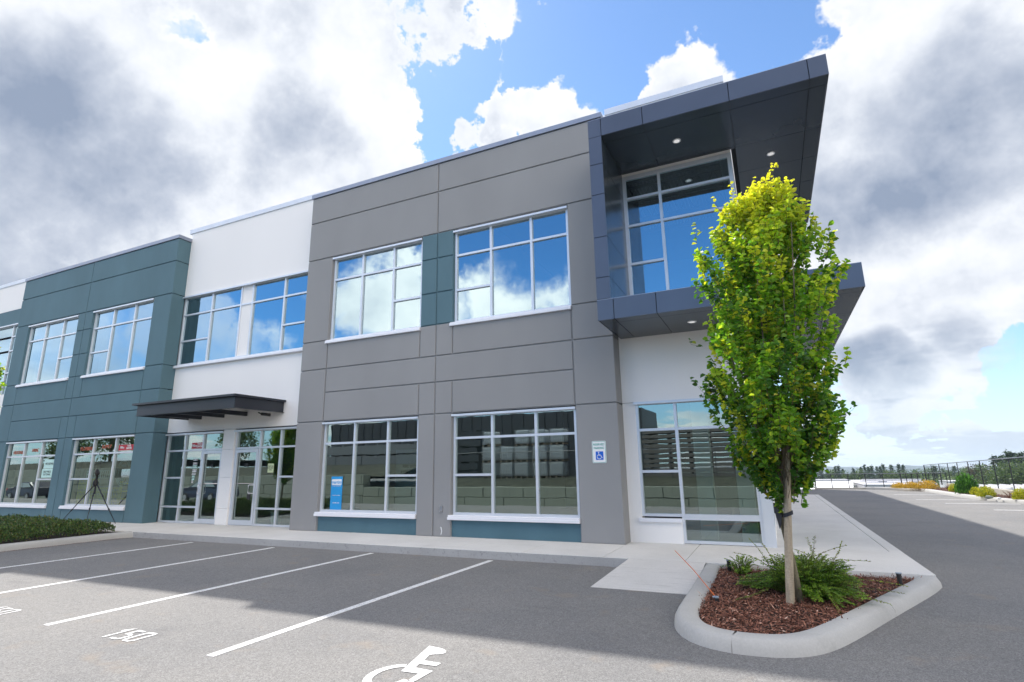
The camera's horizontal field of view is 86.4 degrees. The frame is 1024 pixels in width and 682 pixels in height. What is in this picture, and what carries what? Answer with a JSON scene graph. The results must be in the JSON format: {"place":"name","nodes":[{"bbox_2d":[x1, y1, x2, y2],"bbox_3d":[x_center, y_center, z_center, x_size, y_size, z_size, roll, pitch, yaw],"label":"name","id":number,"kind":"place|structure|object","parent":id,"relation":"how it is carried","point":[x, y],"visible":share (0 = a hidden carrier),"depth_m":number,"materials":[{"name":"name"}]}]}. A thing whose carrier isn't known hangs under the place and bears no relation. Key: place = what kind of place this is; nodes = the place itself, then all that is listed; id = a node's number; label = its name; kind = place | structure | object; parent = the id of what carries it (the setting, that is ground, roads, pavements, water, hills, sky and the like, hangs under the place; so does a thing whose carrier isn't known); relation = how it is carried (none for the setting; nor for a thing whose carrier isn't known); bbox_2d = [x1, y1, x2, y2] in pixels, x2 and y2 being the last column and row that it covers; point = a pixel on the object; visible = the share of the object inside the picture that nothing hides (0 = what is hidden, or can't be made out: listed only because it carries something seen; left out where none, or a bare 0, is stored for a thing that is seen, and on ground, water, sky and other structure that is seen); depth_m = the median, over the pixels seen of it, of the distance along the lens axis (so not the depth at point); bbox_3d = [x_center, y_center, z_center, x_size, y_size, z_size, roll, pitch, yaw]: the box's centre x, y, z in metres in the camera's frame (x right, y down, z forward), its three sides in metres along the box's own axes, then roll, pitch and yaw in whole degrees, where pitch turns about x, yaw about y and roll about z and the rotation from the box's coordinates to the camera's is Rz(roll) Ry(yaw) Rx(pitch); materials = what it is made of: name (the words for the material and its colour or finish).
{"place":"outdoors","nodes":[
{"label":"outdoors","id":0,"kind":"place"},
{"bbox_2d":[270,511,281,523],"bbox_3d":[-7.001,5.245,16.166,0.336,0.360,0.336,-7,-14,24],"label":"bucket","id":1,"kind":"object","parent":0,"point":[279,516],"visible":0.64,"depth_m":16.08,"materials":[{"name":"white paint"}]},
{"bbox_2d":[394,449,416,510],"bbox_3d":[-3.147,4.438,16.842,1.100,2.140,0.056,-7,-14,24],"label":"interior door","id":2,"kind":"structure","parent":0,"point":[405,489],"depth_m":16.91,"materials":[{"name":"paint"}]},
{"bbox_2d":[0,489,1023,681],"bbox_3d":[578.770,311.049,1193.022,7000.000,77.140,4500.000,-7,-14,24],"label":"ground","id":3,"kind":"structure","parent":0,"point":[506,621],"depth_m":6.30,"materials":[{"name":"grey asphalt"}]},
{"bbox_2d":[0,606,19,614],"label":"road marking","id":4,"kind":"object","parent":3,"relation":"on","point":[9,610],"visible":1,"depth_m":6.99,"materials":[{"name":"paint"}]},
{"bbox_2d":[0,529,113,543],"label":"soil","id":5,"kind":"structure","parent":3,"relation":"on","point":[44,537],"depth_m":14.09,"materials":[{"name":"brown soil"}]},
{"bbox_2d":[0,347,6,407],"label":"street tree","id":6,"kind":"object","parent":5,"relation":"on","point":[3,384],"visible":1,"depth_m":14.34,"materials":[{"name":"green plant"}]},
{"bbox_2d":[0,513,115,542],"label":"hedge","id":7,"kind":"object","parent":5,"relation":"on","point":[14,527],"visible":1,"depth_m":13.94,"materials":[{"name":"green plant"}]},
{"bbox_2d":[0,531,132,551],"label":"kerb","id":8,"kind":"structure","parent":3,"relation":"on","point":[54,542],"depth_m":13.50,"materials":[{"name":"concrete"}]},
{"bbox_2d":[102,628,157,641],"bbox_3d":[-4.075,3.138,5.832,0.534,0.001,0.351,-7,-14,24],"label":"road marking","id":9,"kind":"object","parent":3,"relation":"on","point":[130,634],"visible":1,"depth_m":5.80,"materials":[{"name":"paint"}]},
{"bbox_2d":[133,532,626,566],"bbox_3d":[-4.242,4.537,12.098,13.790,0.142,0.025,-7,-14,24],"label":"kerb","id":10,"kind":"structure","parent":3,"relation":"on","point":[576,560],"depth_m":11.15,"materials":[{"name":"concrete"}]},
{"bbox_2d":[362,646,445,681],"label":"road marking","id":11,"kind":"object","parent":3,"relation":"on","point":[421,658],"visible":1,"depth_m":4.75,"materials":[{"name":"paint"}]},
{"bbox_2d":[0,499,979,656],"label":"road marking","id":12,"kind":"object","parent":3,"relation":"on","point":[240,645],"visible":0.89,"depth_m":7.82,"materials":[{"name":"paint"}]},
{"bbox_2d":[674,564,941,657],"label":"kerb","id":13,"kind":"structure","parent":3,"relation":"on","point":[836,633],"depth_m":5.36,"materials":[{"name":"concrete"}]},
{"bbox_2d":[675,551,714,595],"bbox_3d":[2.579,3.264,7.782,0.035,0.160,2.610,-2,-13,6],"label":"marker rod","id":14,"kind":"object","parent":13,"relation":"on","point":[696,573],"visible":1,"depth_m":7.50,"materials":[{"name":"plastic"}]},
{"bbox_2d":[698,566,921,633],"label":"mulch","id":15,"kind":"object","parent":3,"relation":"on","point":[743,593],"visible":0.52,"depth_m":6.13,"materials":[{"name":"brown plant"}]},
{"bbox_2d":[721,555,763,574],"bbox_3d":[3.426,3.356,8.185,0.644,0.274,0.622,-7,-14,24],"label":"shrub","id":16,"kind":"object","parent":15,"relation":"on","point":[745,567],"visible":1,"depth_m":8.18,"materials":[{"name":"green plant"}]},
{"bbox_2d":[688,163,857,603],"bbox_3d":[3.287,0.359,6.891,1.819,5.526,1.846,2,-14,-13],"label":"street tree","id":17,"kind":"object","parent":15,"relation":"on","point":[757,333],"visible":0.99,"depth_m":6.59,"materials":[{"name":"green plant"}]},
{"bbox_2d":[773,503,792,527],"bbox_3d":[3.210,2.072,6.462,0.128,0.291,0.236,7,-15,-29],"label":"tree tie","id":18,"kind":"object","parent":17,"relation":"attached to","point":[779,516],"visible":0.92,"depth_m":6.44,"materials":[{"name":"black rubber"}]},
{"bbox_2d":[782,452,794,605],"bbox_3d":[3.237,2.209,6.393,0.244,1.781,0.094,-9,-15,31],"label":"tree stake","id":19,"kind":"object","parent":15,"relation":"on","point":[789,571],"visible":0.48,"depth_m":6.34,"materials":[{"name":"brown wood"}]},
{"bbox_2d":[734,536,907,613],"bbox_3d":[3.768,2.788,6.726,1.962,0.721,1.711,-7,-14,24],"label":"shrub","id":20,"kind":"object","parent":15,"relation":"on","point":[820,579],"visible":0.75,"depth_m":6.64,"materials":[{"name":"green plant"}]},
{"bbox_2d":[895,572,902,585],"bbox_3d":[5.113,3.162,7.188,0.075,0.202,0.075,-7,-14,24],"label":"sprinkler","id":21,"kind":"object","parent":15,"relation":"on","point":[899,577],"visible":0.83,"depth_m":7.17,"materials":[{"name":"black plastic"}]},
{"bbox_2d":[817,468,825,478],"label":"conifer","id":22,"kind":"object","parent":3,"relation":"on","point":[821,476],"visible":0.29,"depth_m":193.58,"materials":[{"name":"green plant"}]},
{"bbox_2d":[835,464,841,478],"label":"conifer","id":23,"kind":"object","parent":3,"relation":"on","point":[839,474],"visible":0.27,"depth_m":184.51,"materials":[{"name":"green plant"}]},
{"bbox_2d":[815,488,865,488],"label":"retaining wall","id":24,"kind":"structure","parent":3,"relation":"on","point":[840,488],"depth_m":35.96,"materials":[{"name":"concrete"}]},
{"bbox_2d":[815,473,899,487],"bbox_3d":[22.645,9.191,35.783,4.905,0.961,0.066,-7,-14,24],"label":"fence","id":25,"kind":"object","parent":24,"relation":"on","point":[849,486],"visible":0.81,"depth_m":35.71,"materials":[{"name":"metal"}]},
{"bbox_2d":[900,473,947,484],"bbox_3d":[25.912,8.760,34.309,2.425,0.912,0.066,-7,-14,24],"label":"fence","id":26,"kind":"object","parent":24,"relation":"on","point":[923,477],"visible":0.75,"depth_m":34.42,"materials":[{"name":"metal"}]},
{"bbox_2d":[841,470,855,479],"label":"broadleaf tree","id":27,"kind":"object","parent":3,"relation":"on","point":[849,475],"visible":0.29,"depth_m":171.58,"materials":[{"name":"green plant"}]},
{"bbox_2d":[853,469,866,479],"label":"broadleaf tree","id":28,"kind":"object","parent":3,"relation":"on","point":[860,474],"visible":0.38,"depth_m":188.43,"materials":[{"name":"green plant"}]},
{"bbox_2d":[862,464,867,478],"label":"conifer","id":29,"kind":"object","parent":3,"relation":"on","point":[864,468],"visible":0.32,"depth_m":185.35,"materials":[{"name":"green plant"}]},
{"bbox_2d":[865,466,873,478],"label":"conifer","id":30,"kind":"object","parent":3,"relation":"on","point":[869,475],"visible":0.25,"depth_m":169.38,"materials":[{"name":"green plant"}]},
{"bbox_2d":[868,466,878,478],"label":"conifer","id":31,"kind":"object","parent":3,"relation":"on","point":[871,468],"visible":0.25,"depth_m":174.04,"materials":[{"name":"green plant"}]},
{"bbox_2d":[879,470,902,478],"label":"broadleaf tree","id":32,"kind":"object","parent":3,"relation":"on","point":[889,476],"visible":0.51,"depth_m":171.42,"materials":[{"name":"green plant"}]},
{"bbox_2d":[851,479,938,487],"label":"warehouse","id":33,"kind":"structure","parent":3,"relation":"on","point":[872,482],"depth_m":135.63,"materials":[{"name":"white"}]},
{"bbox_2d":[818,470,985,486],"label":"wood","id":34,"kind":"object","parent":3,"relation":"on","point":[953,478],"visible":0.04,"depth_m":133.82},
{"bbox_2d":[898,470,916,478],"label":"broadleaf tree","id":35,"kind":"object","parent":3,"relation":"on","point":[909,476],"visible":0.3,"depth_m":168.76,"materials":[{"name":"green plant"}]},
{"bbox_2d":[905,468,926,478],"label":"broadleaf tree","id":36,"kind":"object","parent":3,"relation":"on","point":[919,474],"visible":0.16,"depth_m":171.91,"materials":[{"name":"green plant"}]},
{"bbox_2d":[920,468,941,478],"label":"broadleaf tree","id":37,"kind":"object","parent":3,"relation":"on","point":[927,471],"visible":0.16,"depth_m":151.43,"materials":[{"name":"green plant"}]},
{"bbox_2d":[929,465,942,478],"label":"conifer","id":38,"kind":"object","parent":3,"relation":"on","point":[935,469],"visible":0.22,"depth_m":146.67,"materials":[{"name":"green plant"}]},
{"bbox_2d":[866,487,1023,503],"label":"kerb","id":39,"kind":"structure","parent":3,"relation":"on","point":[1009,500],"depth_m":26.65,"materials":[{"name":"concrete"}]},
{"bbox_2d":[939,480,955,487],"bbox_3d":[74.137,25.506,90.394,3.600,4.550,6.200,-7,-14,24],"label":"warehouse","id":40,"kind":"structure","parent":3,"relation":"on","point":[943,485],"depth_m":91.86,"materials":[{"name":"white"}]},
{"bbox_2d":[941,468,953,478],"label":"broadleaf tree","id":41,"kind":"object","parent":3,"relation":"on","point":[942,472],"visible":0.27,"depth_m":149.18,"materials":[{"name":"green plant"}]},
{"bbox_2d":[949,466,956,478],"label":"conifer","id":42,"kind":"object","parent":3,"relation":"on","point":[955,471],"visible":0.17,"depth_m":144.94,"materials":[{"name":"green plant"}]},
{"bbox_2d":[965,464,988,478],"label":"broadleaf tree","id":43,"kind":"object","parent":3,"relation":"on","point":[978,466],"visible":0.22,"depth_m":115.54,"materials":[{"name":"green plant"}]},
{"bbox_2d":[965,464,992,484],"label":"broadleaf tree","id":44,"kind":"object","parent":3,"relation":"on","point":[972,472],"visible":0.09,"depth_m":116.20,"materials":[{"name":"green plant"}]},
{"bbox_2d":[946,483,1018,495],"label":"retaining wall","id":45,"kind":"structure","parent":3,"relation":"on","point":[999,491],"depth_m":25.66,"materials":[{"name":"concrete"}]},
{"bbox_2d":[923,457,1023,489],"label":"fence","id":46,"kind":"object","parent":45,"relation":"on","point":[1008,462],"visible":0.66,"depth_m":28.19,"materials":[{"name":"metal"}]},
{"bbox_2d":[974,466,995,484],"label":"broadleaf tree","id":47,"kind":"object","parent":3,"relation":"on","point":[985,474],"visible":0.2,"depth_m":98.28,"materials":[{"name":"green plant"}]},
{"bbox_2d":[987,455,998,479],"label":"conifer","id":48,"kind":"object","parent":3,"relation":"on","point":[994,457],"visible":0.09,"depth_m":107.34,"materials":[{"name":"green plant"}]},
{"bbox_2d":[985,463,1014,484],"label":"broadleaf tree","id":49,"kind":"object","parent":3,"relation":"on","point":[991,477],"visible":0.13,"depth_m":92.08,"materials":[{"name":"green plant"}]},
{"bbox_2d":[979,484,1023,489],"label":"warehouse","id":50,"kind":"structure","parent":3,"relation":"on","point":[1003,486],"depth_m":78.39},
{"bbox_2d":[991,460,1023,484],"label":"broadleaf tree","id":51,"kind":"object","parent":3,"relation":"on","point":[1003,473],"visible":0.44,"depth_m":90.76,"materials":[{"name":"green plant"}]},
{"bbox_2d":[999,449,1017,466],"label":"conifer","id":52,"kind":"object","parent":3,"relation":"on","point":[1008,455],"visible":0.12,"depth_m":98.96,"materials":[{"name":"green plant"}]},
{"bbox_2d":[1008,459,1023,483],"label":"broadleaf tree","id":53,"kind":"object","parent":3,"relation":"on","point":[1021,476],"visible":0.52,"depth_m":88.75,"materials":[{"name":"green plant"}]},
{"bbox_2d":[1014,452,1023,467],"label":"conifer","id":54,"kind":"object","parent":3,"relation":"on","point":[1017,454],"visible":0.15,"depth_m":95.28,"materials":[{"name":"green plant"}]},
{"bbox_2d":[0,0,1023,467],"label":"sky","id":55,"kind":"structure","parent":0,"point":[125,124],"materials":[{"name":"white"}]},
{"bbox_2d":[89,494,935,578],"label":"sidewalk","id":56,"kind":"structure","parent":0,"point":[828,525],"depth_m":11.09,"materials":[{"name":"concrete"}]},
{"bbox_2d":[64,453,115,523],"bbox_3d":[-13.591,4.765,17.683,1.844,2.226,0.906,-7,-14,24],"label":"tripod","id":57,"kind":"object","parent":56,"relation":"on","point":[95,481],"visible":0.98,"depth_m":17.69,"materials":[{"name":"black plastic"}]},
{"bbox_2d":[0,53,864,547],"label":"commercial building","id":58,"kind":"structure","parent":56,"relation":"on","point":[498,335],"depth_m":14.57,"materials":[{"name":"grey paint"}]},
{"bbox_2d":[0,323,17,394],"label":"window","id":59,"kind":"structure","parent":58,"relation":"in","point":[7,333],"depth_m":24.21,"materials":[{"name":"glass"}]},
{"bbox_2d":[0,439,57,507],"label":"window","id":60,"kind":"structure","parent":58,"relation":"in","point":[2,504],"depth_m":20.77,"materials":[{"name":"white metal"}]},
{"bbox_2d":[41,469,52,477],"bbox_3d":[-17.261,4.907,20.235,0.740,0.320,0.009,-7,-14,24],"label":"notice","id":61,"kind":"object","parent":58,"relation":"attached to","point":[46,473],"visible":1,"depth_m":20.24,"materials":[{"name":"white paper"}]},
{"bbox_2d":[15,315,78,387],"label":"window","id":62,"kind":"structure","parent":58,"relation":"in","point":[48,358],"depth_m":21.84,"materials":[{"name":"glass"}]},
{"bbox_2d":[43,459,53,468],"bbox_3d":[-17.216,4.575,20.288,0.730,0.330,0.009,-7,-14,24],"label":"notice","id":63,"kind":"object","parent":58,"relation":"attached to","point":[48,463],"visible":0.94,"depth_m":20.31,"materials":[{"name":"white paper"}]},
{"bbox_2d":[58,435,134,510],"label":"window","id":64,"kind":"structure","parent":58,"relation":"in","point":[85,506],"depth_m":18.93,"materials":[{"name":"white metal"}]},
{"bbox_2d":[80,298,153,377],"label":"window","id":65,"kind":"structure","parent":58,"relation":"in","point":[120,336],"depth_m":19.94,"materials":[{"name":"blue glass"}]},
{"bbox_2d":[115,459,129,485],"bbox_3d":[-13.124,4.441,18.385,0.770,0.887,0.028,-7,-14,24],"label":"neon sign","id":66,"kind":"object","parent":58,"relation":"attached to","point":[117,479],"visible":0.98,"depth_m":18.38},
{"bbox_2d":[118,444,133,450],"bbox_3d":[-13.100,3.616,18.526,0.880,0.190,0.009,-7,-14,24],"label":"banner","id":67,"kind":"object","parent":58,"relation":"attached to","point":[127,447],"visible":1,"depth_m":18.53,"materials":[{"name":"red"}]},
{"bbox_2d":[157,431,223,523],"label":"window","id":68,"kind":"structure","parent":58,"relation":"in","point":[182,478],"depth_m":17.69,"materials":[{"name":"white metal"}]},
{"bbox_2d":[192,442,202,448],"bbox_3d":[-10.181,3.388,17.654,0.570,0.190,0.009,-7,-14,24],"label":"banner","id":69,"kind":"object","parent":58,"relation":"attached to","point":[196,445],"visible":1,"depth_m":17.66,"materials":[{"name":"red"}]},
{"bbox_2d":[195,450,221,523],"bbox_3d":[-9.449,4.532,16.976,0.920,2.190,0.168,-7,-14,24],"label":"door","id":70,"kind":"structure","parent":58,"relation":"in","point":[209,521],"depth_m":17.05,"materials":[{"name":"white metal"}]},
{"bbox_2d":[173,270,307,368],"bbox_3d":[-8.764,-0.635,17.806,6.335,2.570,0.230,-7,-14,24],"label":"window","id":71,"kind":"structure","parent":58,"relation":"in","point":[266,317],"depth_m":17.84,"materials":[{"name":"blue glass"}]},
{"bbox_2d":[229,449,258,524],"bbox_3d":[-8.049,4.363,16.344,0.970,2.190,0.164,-7,-14,24],"label":"door","id":72,"kind":"structure","parent":58,"relation":"in","point":[233,522],"depth_m":16.35,"materials":[{"name":"white metal"}]},
{"bbox_2d":[228,426,296,526],"bbox_3d":[-7.182,3.980,16.039,3.035,2.800,0.185,-7,-14,24],"label":"window","id":73,"kind":"structure","parent":58,"relation":"in","point":[276,510],"depth_m":16.08,"materials":[{"name":"white metal"}]},
{"bbox_2d":[267,463,273,472],"bbox_3d":[-7.132,3.754,16.106,0.240,0.260,0.008,-7,-14,24],"label":"notice","id":74,"kind":"object","parent":58,"relation":"attached to","point":[270,468],"visible":1,"depth_m":16.10,"materials":[{"name":"beige paper"}]},
{"bbox_2d":[330,477,342,509],"bbox_3d":[-4.632,4.006,14.364,0.380,0.840,0.011,-7,-14,24],"label":"poster","id":75,"kind":"object","parent":58,"relation":"attached to","point":[336,494],"visible":1,"depth_m":14.36,"materials":[{"name":"blue paper"}]},
{"bbox_2d":[313,416,418,518],"bbox_3d":[-3.743,3.259,14.041,3.200,2.440,0.230,-7,-14,24],"label":"window","id":76,"kind":"structure","parent":58,"relation":"in","point":[384,513],"depth_m":14.01,"materials":[{"name":"white metal"}]},
{"bbox_2d":[325,238,422,343],"bbox_3d":[-3.815,-1.336,15.115,3.200,2.580,0.230,-7,-14,24],"label":"window","id":77,"kind":"structure","parent":58,"relation":"in","point":[377,292],"depth_m":15.13,"materials":[{"name":"glass"}]},
{"bbox_2d":[449,205,571,325],"bbox_3d":[-0.094,-1.789,13.428,3.220,2.580,0.230,-7,-14,24],"label":"window","id":78,"kind":"structure","parent":58,"relation":"in","point":[518,266],"depth_m":13.43,"materials":[{"name":"blue glass"}]},
{"bbox_2d":[447,406,580,523],"bbox_3d":[-0.023,2.807,12.354,3.220,2.440,0.230,-7,-14,24],"label":"window","id":79,"kind":"structure","parent":58,"relation":"in","point":[468,516],"depth_m":12.32,"materials":[{"name":"white metal"}]},
{"bbox_2d":[592,441,606,462],"bbox_3d":[1.835,2.338,11.483,0.305,0.457,0.022,-7,-14,24],"label":"parking sign","id":80,"kind":"object","parent":58,"relation":"attached to","point":[599,452],"visible":1,"depth_m":11.48,"materials":[{"name":"white paint"}]},
{"bbox_2d":[622,152,738,294],"bbox_3d":[3.769,-2.519,12.233,2.435,3.100,0.100,-7,-14,24],"label":"window","id":81,"kind":"structure","parent":58,"relation":"in","point":[661,206],"depth_m":12.31,"materials":[{"name":"blue glass"}]},
{"bbox_2d":[633,395,762,518],"bbox_3d":[3.726,2.368,11.146,2.315,2.360,0.185,-7,-14,24],"label":"window","id":82,"kind":"structure","parent":58,"relation":"in","point":[637,404],"depth_m":11.33,"materials":[{"name":"white metal"}]},
{"bbox_2d":[682,517,765,546],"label":"window","id":83,"kind":"structure","parent":58,"relation":"in","point":[684,519],"depth_m":10.65,"materials":[{"name":"white metal"}]},
{"bbox_3d":[-14.020,5.751,18.884,3.350,0.065,0.460,-7,-14,24],"label":"display shelf","id":84,"kind":"object","parent":58,"relation":"attached to","visible":0},
{"bbox_2d":[75,497,96,503],"bbox_3d":[-15.185,5.704,19.433,0.500,0.300,0.400,-7,-14,24],"label":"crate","id":85,"kind":"object","parent":84,"relation":"on","point":[81,501],"visible":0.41,"depth_m":19.30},
{"bbox_2d":[76,487,97,496],"bbox_3d":[-15.190,5.402,19.503,0.500,0.300,0.400,-7,-14,24],"label":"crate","id":86,"kind":"object","parent":85,"relation":"on","point":[81,492],"visible":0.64,"depth_m":19.36,"materials":[{"name":"grey"}]},
{"bbox_2d":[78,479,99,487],"bbox_3d":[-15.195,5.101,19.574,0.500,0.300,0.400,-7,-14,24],"label":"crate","id":87,"kind":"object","parent":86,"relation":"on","point":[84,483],"visible":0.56,"depth_m":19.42,"materials":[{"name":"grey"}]},
{"bbox_2d":[88,497,104,503],"bbox_3d":[-14.688,5.644,19.207,0.500,0.300,0.400,-7,-14,24],"label":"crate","id":88,"kind":"object","parent":84,"relation":"on","point":[93,501],"visible":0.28,"depth_m":19.03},
{"bbox_2d":[89,487,107,496],"bbox_3d":[-14.692,5.342,19.277,0.500,0.300,0.400,-7,-14,24],"label":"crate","id":89,"kind":"object","parent":88,"relation":"on","point":[97,491],"visible":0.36,"depth_m":19.12,"materials":[{"name":"grey"}]},
{"bbox_2d":[96,497,117,504],"bbox_3d":[-14.054,5.567,18.919,0.500,0.300,0.400,-7,-14,24],"label":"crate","id":90,"kind":"object","parent":84,"relation":"on","point":[101,501],"visible":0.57,"depth_m":18.84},
{"bbox_2d":[97,487,118,496],"bbox_3d":[-14.059,5.265,18.990,0.500,0.300,0.400,-7,-14,24],"label":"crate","id":91,"kind":"object","parent":90,"relation":"on","point":[113,491],"visible":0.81,"depth_m":18.90,"materials":[{"name":"grey"}]},
{"bbox_2d":[117,481,127,504],"bbox_3d":[-13.086,5.160,18.410,0.560,0.830,0.060,-7,-14,24],"label":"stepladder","id":92,"kind":"object","parent":84,"relation":"on","point":[119,494],"visible":0.47,"depth_m":18.47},
{"bbox_2d":[591,558,705,594],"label":"path","id":93,"kind":"structure","parent":0,"point":[664,576],"depth_m":8.15,"materials":[{"name":"concrete"}]},
{"bbox_2d":[800,479,853,488],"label":"warehouse","id":94,"kind":"structure","parent":0,"point":[834,483],"depth_m":122.09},
{"bbox_2d":[796,465,995,475],"bbox_3d":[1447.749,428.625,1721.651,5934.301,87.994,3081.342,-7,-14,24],"label":"hills","id":95,"kind":"structure","parent":0,"point":[909,468],"depth_m":2352.23,"materials":[{"name":"green plant"}]},
{"bbox_2d":[924,487,1012,498],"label":"mulch","id":96,"kind":"object","parent":0,"point":[997,495],"visible":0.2,"depth_m":27.88,"materials":[{"name":"brown plant"}]},
{"bbox_2d":[890,482,905,488],"bbox_3d":[23.549,8.773,33.133,0.948,0.441,0.942,5,-14,-23],"label":"shrub","id":97,"kind":"object","parent":96,"relation":"on","point":[897,485],"visible":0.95,"depth_m":33.06,"materials":[{"name":"orange plant"}]},
{"bbox_2d":[902,481,918,488],"bbox_3d":[23.879,8.585,32.560,0.962,0.510,0.906,7,-15,-29],"label":"shrub","id":98,"kind":"object","parent":96,"relation":"on","point":[910,484],"visible":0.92,"depth_m":32.43,"materials":[{"name":"orange plant"}]},
{"bbox_2d":[914,479,940,488],"bbox_3d":[24.259,8.374,31.874,1.192,0.633,1.119,7,-15,-29],"label":"shrub","id":99,"kind":"object","parent":96,"relation":"on","point":[931,485],"visible":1,"depth_m":31.72,"materials":[{"name":"orange plant"}]},
{"bbox_2d":[953,472,980,493],"bbox_3d":[21.961,6.858,26.386,1.107,1.046,1.002,9,-16,-35],"label":"shrub","id":100,"kind":"object","parent":96,"relation":"on","point":[964,483],"visible":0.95,"depth_m":26.23,"materials":[{"name":"green plant"}]},
{"bbox_2d":[969,486,978,494],"bbox_3d":[21.592,6.987,25.398,0.534,0.427,0.496,7,-15,-29],"label":"shrub","id":101,"kind":"object","parent":96,"relation":"on","point":[972,491],"visible":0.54,"depth_m":25.39,"materials":[{"name":"yellow plant"}]},
{"bbox_2d":[975,485,996,497],"bbox_3d":[20.811,6.606,23.953,0.734,0.560,0.708,6,-15,-28],"label":"shrub","id":102,"kind":"object","parent":96,"relation":"on","point":[983,491],"visible":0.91,"depth_m":23.85,"materials":[{"name":"yellow plant"}]},
{"bbox_2d":[1011,487,1023,499],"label":"shrub","id":103,"kind":"object","parent":96,"relation":"on","point":[1017,494],"visible":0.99,"depth_m":21.89,"materials":[{"name":"yellow plant"}]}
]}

